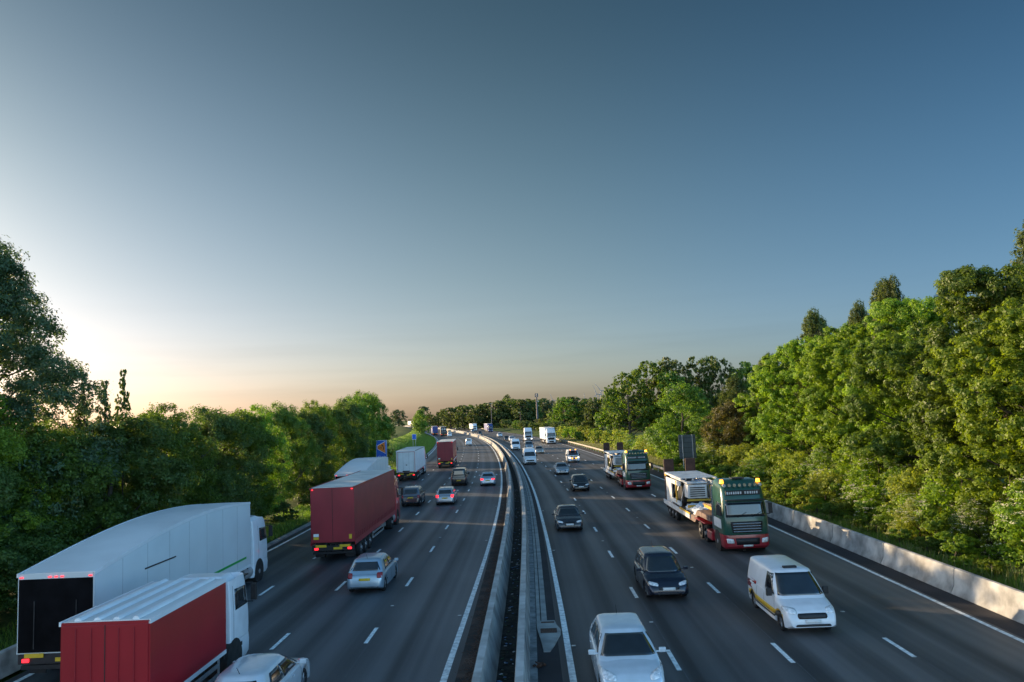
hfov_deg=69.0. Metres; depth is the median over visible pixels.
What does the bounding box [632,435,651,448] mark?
hedge shrub
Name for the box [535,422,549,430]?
hedge bush
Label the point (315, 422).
roadside tree
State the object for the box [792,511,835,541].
concrete barrier
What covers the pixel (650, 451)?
hedge shrub
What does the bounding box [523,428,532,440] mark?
tractor unit
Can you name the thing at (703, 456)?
shrub
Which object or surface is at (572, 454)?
patrol van
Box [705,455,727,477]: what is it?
shrub
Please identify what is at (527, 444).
people carrier
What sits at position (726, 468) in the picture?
shrub
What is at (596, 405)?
distant tree
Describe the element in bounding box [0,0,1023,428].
sky
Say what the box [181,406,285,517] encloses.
roadside tree
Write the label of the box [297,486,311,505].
shrub
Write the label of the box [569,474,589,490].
hatchback car
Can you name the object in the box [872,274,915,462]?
poplar tree
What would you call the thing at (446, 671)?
edge line
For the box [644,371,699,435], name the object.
field tree
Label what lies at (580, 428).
hedge shrub
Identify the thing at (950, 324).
poplar tree
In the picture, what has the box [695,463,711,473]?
shrub
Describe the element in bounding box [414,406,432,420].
horizon tree
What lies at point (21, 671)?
ground
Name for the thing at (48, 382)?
ash tree
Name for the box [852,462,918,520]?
shrub
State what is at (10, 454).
ash tree
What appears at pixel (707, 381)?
field tree
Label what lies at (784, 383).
poplar tree
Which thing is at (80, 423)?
sapling
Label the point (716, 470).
shrub
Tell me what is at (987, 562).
shrub
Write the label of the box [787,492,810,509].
shrub
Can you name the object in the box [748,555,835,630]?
panel van
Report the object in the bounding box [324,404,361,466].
roadside tree
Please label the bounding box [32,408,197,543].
roadside tree
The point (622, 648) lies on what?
hatchback car
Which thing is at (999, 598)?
concrete barrier
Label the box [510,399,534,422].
distant tree
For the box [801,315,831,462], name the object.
poplar tree
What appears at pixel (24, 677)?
edge line
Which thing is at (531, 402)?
distant tree
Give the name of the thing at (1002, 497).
shrub
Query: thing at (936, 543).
shrub
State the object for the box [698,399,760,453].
roadside tree
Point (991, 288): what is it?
tall tree
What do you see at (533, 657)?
concrete apron
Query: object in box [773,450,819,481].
shrub
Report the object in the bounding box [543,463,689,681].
paving seam
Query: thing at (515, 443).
roof van
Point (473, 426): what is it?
articulated lorry
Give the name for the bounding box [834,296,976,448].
tall tree
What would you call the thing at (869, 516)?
shrub
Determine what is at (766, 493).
shrub
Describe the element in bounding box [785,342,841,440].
tall tree
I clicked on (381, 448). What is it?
road sign
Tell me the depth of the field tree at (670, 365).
184.14 m
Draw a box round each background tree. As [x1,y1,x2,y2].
[21,418,107,509]
[94,421,158,507]
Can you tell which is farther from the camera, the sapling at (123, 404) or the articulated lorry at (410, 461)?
the articulated lorry at (410, 461)
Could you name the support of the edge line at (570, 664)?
on the road at (709, 633)
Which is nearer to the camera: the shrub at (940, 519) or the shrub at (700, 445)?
the shrub at (940, 519)
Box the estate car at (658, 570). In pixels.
[634,542,688,596]
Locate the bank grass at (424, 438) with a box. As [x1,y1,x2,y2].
[387,430,435,466]
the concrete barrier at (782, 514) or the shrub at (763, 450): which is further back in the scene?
the shrub at (763, 450)
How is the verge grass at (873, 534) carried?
on the grass verge at (536, 433)
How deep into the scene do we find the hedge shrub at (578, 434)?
201.43 m
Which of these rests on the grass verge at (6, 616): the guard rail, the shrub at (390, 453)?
the shrub at (390, 453)
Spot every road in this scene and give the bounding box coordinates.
[5,427,501,681]
[439,426,1023,681]
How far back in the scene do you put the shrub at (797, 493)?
54.44 m
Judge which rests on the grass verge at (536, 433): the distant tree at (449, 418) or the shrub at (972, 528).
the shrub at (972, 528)
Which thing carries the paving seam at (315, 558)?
on the road at (413, 639)
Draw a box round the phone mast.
[535,393,538,418]
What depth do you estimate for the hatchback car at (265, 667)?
20.63 m
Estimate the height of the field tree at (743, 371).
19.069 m
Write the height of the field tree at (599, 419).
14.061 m
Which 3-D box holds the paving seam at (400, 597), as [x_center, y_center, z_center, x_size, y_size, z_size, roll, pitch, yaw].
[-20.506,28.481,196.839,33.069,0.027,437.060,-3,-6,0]
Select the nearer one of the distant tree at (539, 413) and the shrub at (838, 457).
the shrub at (838, 457)
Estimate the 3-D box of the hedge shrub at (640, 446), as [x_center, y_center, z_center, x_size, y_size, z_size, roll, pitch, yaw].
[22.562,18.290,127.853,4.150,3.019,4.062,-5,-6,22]
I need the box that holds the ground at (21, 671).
[0,413,717,681]
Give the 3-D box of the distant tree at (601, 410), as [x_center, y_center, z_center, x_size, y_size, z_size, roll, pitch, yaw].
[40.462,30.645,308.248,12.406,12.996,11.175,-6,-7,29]
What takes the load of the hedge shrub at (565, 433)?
on the grass verge at (536, 433)
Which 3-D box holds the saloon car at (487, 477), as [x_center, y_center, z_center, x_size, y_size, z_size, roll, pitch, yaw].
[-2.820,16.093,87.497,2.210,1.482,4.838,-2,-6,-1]
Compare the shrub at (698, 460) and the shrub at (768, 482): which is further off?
the shrub at (698, 460)
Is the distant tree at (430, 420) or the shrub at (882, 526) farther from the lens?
the distant tree at (430, 420)
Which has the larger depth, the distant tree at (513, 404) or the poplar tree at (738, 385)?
the distant tree at (513, 404)
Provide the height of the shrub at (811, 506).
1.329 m
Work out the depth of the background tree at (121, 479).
54.72 m
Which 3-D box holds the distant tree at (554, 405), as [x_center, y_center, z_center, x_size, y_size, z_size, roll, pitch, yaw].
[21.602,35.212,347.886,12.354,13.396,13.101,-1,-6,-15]
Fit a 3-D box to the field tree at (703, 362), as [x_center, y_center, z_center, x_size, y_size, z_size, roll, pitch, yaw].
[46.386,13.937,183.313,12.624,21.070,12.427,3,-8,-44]
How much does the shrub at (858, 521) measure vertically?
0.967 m
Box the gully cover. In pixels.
[536,620,560,651]
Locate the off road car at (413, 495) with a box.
[401,485,425,506]
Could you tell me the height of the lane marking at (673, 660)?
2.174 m
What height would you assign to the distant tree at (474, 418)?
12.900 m
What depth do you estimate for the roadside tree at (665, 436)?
100.52 m
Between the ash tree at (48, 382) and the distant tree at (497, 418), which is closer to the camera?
the ash tree at (48, 382)
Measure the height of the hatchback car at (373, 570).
1.724 m
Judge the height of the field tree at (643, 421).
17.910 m
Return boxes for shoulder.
[428,425,1023,637]
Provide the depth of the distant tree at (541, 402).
636.90 m
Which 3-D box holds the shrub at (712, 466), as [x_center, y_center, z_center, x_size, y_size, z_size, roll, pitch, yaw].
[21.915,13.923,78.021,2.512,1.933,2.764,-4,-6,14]
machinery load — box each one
[604,450,623,471]
[664,471,716,514]
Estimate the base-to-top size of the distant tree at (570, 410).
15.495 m
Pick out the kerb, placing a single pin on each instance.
(287, 535)
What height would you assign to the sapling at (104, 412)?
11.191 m
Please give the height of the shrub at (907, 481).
4.087 m
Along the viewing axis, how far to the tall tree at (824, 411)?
70.61 m
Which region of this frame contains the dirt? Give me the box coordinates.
[455,483,506,681]
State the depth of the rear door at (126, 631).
18.82 m
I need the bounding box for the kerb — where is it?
[267,433,436,547]
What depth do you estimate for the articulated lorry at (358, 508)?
43.62 m
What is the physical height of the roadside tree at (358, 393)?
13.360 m
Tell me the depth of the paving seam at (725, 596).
29.69 m
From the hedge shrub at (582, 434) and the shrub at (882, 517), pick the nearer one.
the shrub at (882, 517)
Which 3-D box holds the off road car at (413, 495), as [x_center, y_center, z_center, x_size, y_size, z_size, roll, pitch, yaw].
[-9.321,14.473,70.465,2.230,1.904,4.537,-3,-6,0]
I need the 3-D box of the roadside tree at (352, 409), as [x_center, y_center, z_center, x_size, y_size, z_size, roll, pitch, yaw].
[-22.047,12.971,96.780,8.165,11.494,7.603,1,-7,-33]
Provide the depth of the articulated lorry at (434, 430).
353.27 m
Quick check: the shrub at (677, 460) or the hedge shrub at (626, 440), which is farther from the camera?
the hedge shrub at (626, 440)
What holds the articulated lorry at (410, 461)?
on the road at (413, 639)
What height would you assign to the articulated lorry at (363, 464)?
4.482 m
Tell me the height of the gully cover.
0.051 m
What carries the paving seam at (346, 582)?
on the road at (413, 639)
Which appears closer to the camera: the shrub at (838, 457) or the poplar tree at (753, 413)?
the shrub at (838, 457)
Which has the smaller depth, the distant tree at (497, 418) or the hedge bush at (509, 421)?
the hedge bush at (509, 421)
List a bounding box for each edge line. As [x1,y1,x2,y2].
[14,433,437,681]
[440,434,502,681]
[494,431,1023,642]
[498,442,576,681]
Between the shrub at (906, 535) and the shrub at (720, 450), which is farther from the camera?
the shrub at (720, 450)
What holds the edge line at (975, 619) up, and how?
on the road at (709, 633)
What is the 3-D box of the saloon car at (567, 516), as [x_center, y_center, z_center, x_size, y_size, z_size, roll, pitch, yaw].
[3.906,12.294,52.304,2.260,1.482,4.888,-3,-6,0]
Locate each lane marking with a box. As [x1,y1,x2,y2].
[259,469,433,594]
[269,440,463,649]
[364,435,478,642]
[496,437,681,669]
[503,436,795,662]
[510,435,915,656]
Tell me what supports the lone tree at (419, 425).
on the grass verge at (6, 616)
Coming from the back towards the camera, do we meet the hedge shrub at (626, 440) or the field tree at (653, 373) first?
the field tree at (653, 373)
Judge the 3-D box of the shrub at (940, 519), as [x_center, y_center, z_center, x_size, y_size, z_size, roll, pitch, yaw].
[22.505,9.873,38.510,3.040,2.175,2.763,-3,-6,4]
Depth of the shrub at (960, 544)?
34.21 m
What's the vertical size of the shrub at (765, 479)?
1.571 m
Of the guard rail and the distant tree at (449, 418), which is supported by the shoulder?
the guard rail
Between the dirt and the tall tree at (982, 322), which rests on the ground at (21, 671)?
the tall tree at (982, 322)
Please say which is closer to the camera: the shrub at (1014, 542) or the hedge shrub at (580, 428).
the shrub at (1014, 542)
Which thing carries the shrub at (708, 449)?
on the grass verge at (536, 433)
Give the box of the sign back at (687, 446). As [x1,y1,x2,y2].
[678,434,696,468]
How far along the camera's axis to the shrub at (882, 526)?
43.04 m
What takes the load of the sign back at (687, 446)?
on the grass verge at (536, 433)
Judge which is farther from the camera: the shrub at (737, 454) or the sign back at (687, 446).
the sign back at (687, 446)
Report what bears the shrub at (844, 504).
on the grass verge at (536, 433)
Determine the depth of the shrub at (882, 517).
43.65 m
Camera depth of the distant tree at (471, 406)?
476.72 m
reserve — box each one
[451,431,506,681]
[503,446,562,681]
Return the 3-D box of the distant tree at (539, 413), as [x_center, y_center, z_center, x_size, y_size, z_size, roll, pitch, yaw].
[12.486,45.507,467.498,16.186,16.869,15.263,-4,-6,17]
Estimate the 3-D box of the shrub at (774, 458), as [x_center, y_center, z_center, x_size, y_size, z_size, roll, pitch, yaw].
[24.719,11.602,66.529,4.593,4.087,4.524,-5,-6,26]
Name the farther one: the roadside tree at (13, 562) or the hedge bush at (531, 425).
the hedge bush at (531, 425)
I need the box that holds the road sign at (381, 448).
[376,440,386,456]
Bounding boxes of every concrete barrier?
[0,644,29,678]
[764,500,795,525]
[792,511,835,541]
[831,525,886,563]
[881,543,956,592]
[951,568,1023,623]
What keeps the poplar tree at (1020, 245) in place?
on the ground at (21, 671)
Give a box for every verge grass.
[707,477,1023,590]
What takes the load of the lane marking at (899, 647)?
on the road at (709, 633)
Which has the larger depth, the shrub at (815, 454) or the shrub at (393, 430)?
the shrub at (393, 430)
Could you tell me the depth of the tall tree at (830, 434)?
64.65 m
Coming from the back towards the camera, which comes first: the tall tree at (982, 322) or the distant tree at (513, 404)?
the distant tree at (513, 404)
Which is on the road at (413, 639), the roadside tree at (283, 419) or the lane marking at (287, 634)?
the lane marking at (287, 634)
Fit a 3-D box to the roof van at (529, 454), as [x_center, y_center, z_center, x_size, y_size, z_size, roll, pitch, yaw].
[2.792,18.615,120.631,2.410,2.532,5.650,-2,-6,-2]
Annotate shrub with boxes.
[271,500,298,521]
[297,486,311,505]
[387,443,394,458]
[389,423,396,435]
[555,426,564,436]
[561,429,572,437]
[569,427,576,437]
[575,426,590,438]
[575,431,584,439]
[581,430,590,440]
[584,428,599,441]
[586,428,601,442]
[589,430,603,443]
[600,429,619,443]
[609,430,628,447]
[612,433,635,449]
[621,433,636,447]
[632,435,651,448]
[633,440,651,449]
[644,445,656,455]
[673,455,684,470]
[681,458,705,470]
[695,453,718,469]
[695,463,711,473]
[696,431,729,454]
[697,437,725,460]
[705,444,729,466]
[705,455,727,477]
[709,465,723,475]
[710,467,727,477]
[713,465,739,478]
[719,446,742,465]
[725,443,757,464]
[728,467,749,476]
[732,457,770,485]
[733,459,752,474]
[735,470,764,482]
[744,441,784,477]
[754,451,774,478]
[761,480,778,492]
[761,484,777,497]
[762,448,799,482]
[762,477,770,490]
[770,470,805,498]
[770,477,798,506]
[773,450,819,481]
[786,489,817,504]
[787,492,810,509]
[792,447,835,496]
[799,484,829,502]
[800,472,847,513]
[803,498,830,513]
[809,459,865,499]
[816,502,848,522]
[820,445,888,500]
[829,444,935,512]
[834,497,862,518]
[843,515,865,528]
[851,502,883,523]
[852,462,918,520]
[861,520,888,532]
[871,491,918,529]
[883,496,949,539]
[884,466,967,519]
[888,528,916,543]
[896,453,1018,537]
[914,536,948,553]
[919,509,960,548]
[933,531,992,568]
[940,496,1022,559]
[952,487,1023,553]
[969,558,1006,575]
[980,476,1023,567]
[1007,539,1023,559]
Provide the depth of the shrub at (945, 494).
40.34 m
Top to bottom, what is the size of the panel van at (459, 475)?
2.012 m
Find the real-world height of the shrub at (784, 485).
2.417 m
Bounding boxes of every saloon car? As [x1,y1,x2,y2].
[479,472,496,485]
[534,446,543,452]
[552,504,584,530]
[553,462,569,474]
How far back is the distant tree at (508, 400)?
466.40 m
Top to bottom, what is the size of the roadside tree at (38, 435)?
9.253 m
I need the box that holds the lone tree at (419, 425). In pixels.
[411,409,431,433]
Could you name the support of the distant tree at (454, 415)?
on the ground at (21, 671)
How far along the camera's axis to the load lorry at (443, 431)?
329.19 m
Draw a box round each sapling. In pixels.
[73,373,94,539]
[95,380,116,529]
[113,369,134,498]
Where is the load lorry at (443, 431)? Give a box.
[439,427,446,435]
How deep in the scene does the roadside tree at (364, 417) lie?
103.66 m
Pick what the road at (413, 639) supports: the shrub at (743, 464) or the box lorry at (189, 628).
the box lorry at (189, 628)
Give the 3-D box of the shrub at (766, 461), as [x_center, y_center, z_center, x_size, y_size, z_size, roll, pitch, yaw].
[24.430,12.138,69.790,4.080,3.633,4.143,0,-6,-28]
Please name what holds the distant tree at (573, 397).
on the grass verge at (536, 433)
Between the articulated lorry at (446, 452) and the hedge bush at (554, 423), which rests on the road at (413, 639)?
the articulated lorry at (446, 452)
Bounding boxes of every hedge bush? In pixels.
[500,419,512,428]
[512,420,519,428]
[517,420,528,429]
[527,423,539,430]
[533,418,546,429]
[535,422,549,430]
[550,421,563,431]
[565,420,584,426]
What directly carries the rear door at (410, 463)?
in the articulated lorry at (410, 461)
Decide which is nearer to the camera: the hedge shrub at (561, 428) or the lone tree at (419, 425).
the hedge shrub at (561, 428)
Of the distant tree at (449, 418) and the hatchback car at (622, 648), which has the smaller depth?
the hatchback car at (622, 648)
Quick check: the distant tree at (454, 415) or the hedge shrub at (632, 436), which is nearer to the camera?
the hedge shrub at (632, 436)
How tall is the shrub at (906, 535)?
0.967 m
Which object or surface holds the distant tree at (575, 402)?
on the ground at (21, 671)
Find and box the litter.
[497,489,520,681]
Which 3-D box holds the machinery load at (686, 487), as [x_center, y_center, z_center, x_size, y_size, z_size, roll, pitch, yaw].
[12.762,10.432,50.056,2.500,2.398,12.727,-3,-6,1]
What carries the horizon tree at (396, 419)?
on the ground at (21, 671)
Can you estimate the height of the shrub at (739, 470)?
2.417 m
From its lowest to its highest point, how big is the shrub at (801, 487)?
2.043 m
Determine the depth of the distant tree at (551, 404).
635.17 m
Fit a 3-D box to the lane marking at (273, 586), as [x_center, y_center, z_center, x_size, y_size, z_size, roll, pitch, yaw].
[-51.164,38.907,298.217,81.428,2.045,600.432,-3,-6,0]
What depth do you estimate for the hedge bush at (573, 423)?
261.40 m
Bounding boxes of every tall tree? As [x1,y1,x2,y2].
[733,354,805,451]
[749,335,849,456]
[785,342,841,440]
[794,322,912,456]
[806,315,871,435]
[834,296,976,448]
[840,316,1003,507]
[883,263,1023,506]
[916,296,1023,506]
[977,305,1019,323]
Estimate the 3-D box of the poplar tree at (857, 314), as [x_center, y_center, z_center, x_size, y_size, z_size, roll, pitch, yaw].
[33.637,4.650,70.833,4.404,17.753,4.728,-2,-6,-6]
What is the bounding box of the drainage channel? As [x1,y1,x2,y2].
[510,454,546,620]
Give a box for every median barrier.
[396,425,514,681]
[405,425,529,681]
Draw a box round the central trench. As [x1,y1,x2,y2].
[496,449,521,681]
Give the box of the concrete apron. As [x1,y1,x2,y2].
[519,471,537,681]
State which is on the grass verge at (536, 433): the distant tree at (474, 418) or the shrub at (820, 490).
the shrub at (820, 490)
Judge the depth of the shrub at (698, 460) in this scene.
85.09 m
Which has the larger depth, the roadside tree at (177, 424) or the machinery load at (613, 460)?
the machinery load at (613, 460)
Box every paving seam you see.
[248,466,437,604]
[275,447,464,648]
[341,441,478,681]
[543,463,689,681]
[565,462,817,681]
[584,459,957,681]
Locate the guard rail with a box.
[556,438,711,485]
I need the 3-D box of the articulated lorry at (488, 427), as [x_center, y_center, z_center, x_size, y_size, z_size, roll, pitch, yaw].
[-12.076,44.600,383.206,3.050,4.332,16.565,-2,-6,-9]
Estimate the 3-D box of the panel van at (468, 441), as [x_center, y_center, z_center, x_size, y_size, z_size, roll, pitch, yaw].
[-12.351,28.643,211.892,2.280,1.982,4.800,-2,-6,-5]
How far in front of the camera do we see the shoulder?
32.71 m
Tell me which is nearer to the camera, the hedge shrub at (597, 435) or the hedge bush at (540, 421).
the hedge shrub at (597, 435)
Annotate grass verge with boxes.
[0,425,435,679]
[405,423,1023,582]
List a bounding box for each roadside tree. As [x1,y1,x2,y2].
[0,412,130,598]
[0,460,67,614]
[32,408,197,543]
[99,402,226,529]
[146,404,267,514]
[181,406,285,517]
[216,403,293,518]
[261,400,321,501]
[273,408,336,500]
[290,399,347,480]
[324,396,371,463]
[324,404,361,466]
[331,395,380,457]
[340,391,394,456]
[345,389,392,446]
[644,381,723,458]
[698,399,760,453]
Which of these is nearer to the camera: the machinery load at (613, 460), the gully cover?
the gully cover
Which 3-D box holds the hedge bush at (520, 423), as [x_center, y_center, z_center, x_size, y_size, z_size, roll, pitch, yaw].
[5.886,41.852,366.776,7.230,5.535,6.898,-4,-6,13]
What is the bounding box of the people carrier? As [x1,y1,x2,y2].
[524,441,533,447]
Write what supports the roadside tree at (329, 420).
on the grass verge at (6, 616)
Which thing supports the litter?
on the central trench
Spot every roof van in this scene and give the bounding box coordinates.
[510,438,520,449]
[522,447,536,464]
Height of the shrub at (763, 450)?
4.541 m
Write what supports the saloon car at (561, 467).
on the road at (709, 633)
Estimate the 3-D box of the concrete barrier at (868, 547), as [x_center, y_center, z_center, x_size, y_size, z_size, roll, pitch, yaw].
[18.214,10.598,39.166,0.595,1.000,5.976,-3,-6,1]
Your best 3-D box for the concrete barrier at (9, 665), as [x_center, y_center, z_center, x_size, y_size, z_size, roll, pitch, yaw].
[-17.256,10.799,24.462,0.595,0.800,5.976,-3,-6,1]
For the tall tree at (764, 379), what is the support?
on the grass verge at (536, 433)
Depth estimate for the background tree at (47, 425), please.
47.66 m
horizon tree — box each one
[389,409,409,425]
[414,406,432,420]
[538,405,549,418]
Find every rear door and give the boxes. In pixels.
[62,623,147,681]
[396,451,405,471]
[406,451,415,470]
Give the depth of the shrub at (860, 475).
49.98 m
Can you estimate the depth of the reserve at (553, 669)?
32.04 m
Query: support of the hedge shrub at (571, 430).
on the grass verge at (536, 433)
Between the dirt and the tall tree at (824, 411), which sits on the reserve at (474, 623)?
the dirt
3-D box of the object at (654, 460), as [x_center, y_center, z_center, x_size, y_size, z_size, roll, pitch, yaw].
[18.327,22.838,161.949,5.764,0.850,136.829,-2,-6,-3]
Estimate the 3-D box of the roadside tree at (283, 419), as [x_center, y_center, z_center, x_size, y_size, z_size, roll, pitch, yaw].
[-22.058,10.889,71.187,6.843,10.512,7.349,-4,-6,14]
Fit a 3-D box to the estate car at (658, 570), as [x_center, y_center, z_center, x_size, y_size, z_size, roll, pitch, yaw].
[6.556,10.112,33.182,2.220,1.804,4.586,-3,-6,1]
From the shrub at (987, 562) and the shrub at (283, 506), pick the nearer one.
the shrub at (987, 562)
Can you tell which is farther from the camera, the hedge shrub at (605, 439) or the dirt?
the hedge shrub at (605, 439)
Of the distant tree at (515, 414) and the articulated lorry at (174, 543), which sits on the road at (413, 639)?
the articulated lorry at (174, 543)
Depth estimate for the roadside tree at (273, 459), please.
62.21 m
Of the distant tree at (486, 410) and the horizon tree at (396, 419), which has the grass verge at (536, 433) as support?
the distant tree at (486, 410)
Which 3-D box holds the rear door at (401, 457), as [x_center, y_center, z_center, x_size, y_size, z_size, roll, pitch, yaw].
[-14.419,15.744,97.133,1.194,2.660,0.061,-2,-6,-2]
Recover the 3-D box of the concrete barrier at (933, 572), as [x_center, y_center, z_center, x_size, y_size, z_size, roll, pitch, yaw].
[18.090,10.005,33.162,0.595,1.000,5.976,-3,-6,1]
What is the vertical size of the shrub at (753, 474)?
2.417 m
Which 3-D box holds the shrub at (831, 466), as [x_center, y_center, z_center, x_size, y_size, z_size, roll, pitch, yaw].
[25.397,10.505,57.410,5.360,4.532,5.247,-6,-7,31]
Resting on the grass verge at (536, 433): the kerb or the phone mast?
the phone mast
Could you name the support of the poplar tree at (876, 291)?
on the grass verge at (536, 433)
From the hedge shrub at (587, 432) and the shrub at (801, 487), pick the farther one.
the hedge shrub at (587, 432)
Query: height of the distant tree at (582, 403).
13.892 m
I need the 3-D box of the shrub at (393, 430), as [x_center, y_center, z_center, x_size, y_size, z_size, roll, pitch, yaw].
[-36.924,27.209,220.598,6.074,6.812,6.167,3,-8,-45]
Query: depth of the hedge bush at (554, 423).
302.23 m
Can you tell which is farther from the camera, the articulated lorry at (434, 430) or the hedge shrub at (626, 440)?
the articulated lorry at (434, 430)
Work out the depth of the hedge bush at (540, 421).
343.05 m
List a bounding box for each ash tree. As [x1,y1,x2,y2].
[0,235,126,541]
[0,382,71,571]
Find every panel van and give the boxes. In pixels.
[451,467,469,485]
[465,438,471,444]
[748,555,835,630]
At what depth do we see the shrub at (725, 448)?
84.15 m
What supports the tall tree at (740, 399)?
on the grass verge at (536, 433)
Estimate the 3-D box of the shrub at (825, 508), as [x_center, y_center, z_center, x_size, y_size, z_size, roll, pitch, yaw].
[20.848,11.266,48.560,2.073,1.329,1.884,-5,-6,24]
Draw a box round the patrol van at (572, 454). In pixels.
[566,449,579,462]
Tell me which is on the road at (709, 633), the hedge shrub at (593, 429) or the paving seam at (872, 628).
the paving seam at (872, 628)
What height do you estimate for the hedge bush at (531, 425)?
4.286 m
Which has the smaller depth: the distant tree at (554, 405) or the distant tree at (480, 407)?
the distant tree at (554, 405)
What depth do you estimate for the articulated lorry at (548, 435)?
195.43 m
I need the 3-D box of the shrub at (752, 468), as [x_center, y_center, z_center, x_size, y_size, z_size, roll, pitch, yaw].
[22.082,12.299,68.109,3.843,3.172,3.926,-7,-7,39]
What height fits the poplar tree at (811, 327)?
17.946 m
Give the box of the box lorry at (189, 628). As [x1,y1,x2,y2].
[59,572,256,681]
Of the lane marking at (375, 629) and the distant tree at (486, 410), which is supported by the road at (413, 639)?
the lane marking at (375, 629)
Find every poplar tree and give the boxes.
[717,375,750,442]
[751,351,790,450]
[776,352,808,452]
[793,308,835,464]
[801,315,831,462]
[845,299,869,387]
[864,276,902,449]
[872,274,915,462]
[934,293,980,478]
[1004,219,1023,385]
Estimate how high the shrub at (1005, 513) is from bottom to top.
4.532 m
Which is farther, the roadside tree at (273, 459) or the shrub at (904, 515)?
the roadside tree at (273, 459)
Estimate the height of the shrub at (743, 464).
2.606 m
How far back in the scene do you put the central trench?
31.75 m
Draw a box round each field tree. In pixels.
[593,387,631,438]
[597,369,656,434]
[622,359,674,435]
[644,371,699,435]
[646,357,706,425]
[676,356,723,409]
[700,356,738,418]
[721,361,754,422]
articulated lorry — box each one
[16,502,272,672]
[309,469,402,557]
[334,457,394,478]
[396,446,427,479]
[431,426,437,434]
[436,439,457,467]
[469,423,476,430]
[484,423,492,431]
[539,427,556,443]
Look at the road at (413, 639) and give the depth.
34.30 m
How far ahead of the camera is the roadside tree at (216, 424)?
52.28 m
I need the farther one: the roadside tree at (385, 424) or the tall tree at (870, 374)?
the roadside tree at (385, 424)
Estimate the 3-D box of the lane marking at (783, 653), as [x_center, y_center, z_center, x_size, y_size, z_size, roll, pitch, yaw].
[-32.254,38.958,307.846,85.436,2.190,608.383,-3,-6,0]
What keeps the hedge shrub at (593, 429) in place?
on the grass verge at (536, 433)
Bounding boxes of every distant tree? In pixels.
[424,413,436,428]
[435,409,448,425]
[440,407,459,428]
[447,407,464,425]
[453,407,470,429]
[461,404,478,428]
[466,409,484,428]
[469,404,488,427]
[480,402,499,424]
[487,400,509,426]
[497,398,515,426]
[503,399,524,425]
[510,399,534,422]
[518,399,539,422]
[531,402,542,421]
[533,399,543,408]
[544,399,554,416]
[545,403,567,426]
[547,396,581,424]
[558,396,582,422]
[569,399,591,427]
[572,400,593,428]
[580,397,606,428]
[589,400,605,429]
[594,402,613,428]
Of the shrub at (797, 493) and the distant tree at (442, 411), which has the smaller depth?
the shrub at (797, 493)
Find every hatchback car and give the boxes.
[214,653,309,681]
[347,552,397,591]
[436,486,458,504]
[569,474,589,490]
[588,604,665,681]
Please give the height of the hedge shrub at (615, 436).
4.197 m
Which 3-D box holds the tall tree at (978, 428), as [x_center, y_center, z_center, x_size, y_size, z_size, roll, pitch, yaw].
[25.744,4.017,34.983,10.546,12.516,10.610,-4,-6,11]
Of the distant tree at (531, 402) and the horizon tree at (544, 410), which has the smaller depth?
the distant tree at (531, 402)
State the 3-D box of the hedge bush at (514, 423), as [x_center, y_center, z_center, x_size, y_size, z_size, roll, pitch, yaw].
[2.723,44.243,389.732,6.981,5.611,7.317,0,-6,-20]
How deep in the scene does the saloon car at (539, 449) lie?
150.32 m
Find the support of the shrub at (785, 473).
on the grass verge at (536, 433)
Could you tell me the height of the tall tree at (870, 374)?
13.286 m
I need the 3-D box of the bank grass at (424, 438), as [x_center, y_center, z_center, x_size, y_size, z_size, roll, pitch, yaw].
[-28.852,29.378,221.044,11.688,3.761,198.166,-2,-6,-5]
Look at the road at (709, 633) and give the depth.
29.03 m
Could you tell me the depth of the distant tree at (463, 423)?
466.06 m
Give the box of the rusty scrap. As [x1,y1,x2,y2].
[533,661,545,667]
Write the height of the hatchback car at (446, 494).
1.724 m

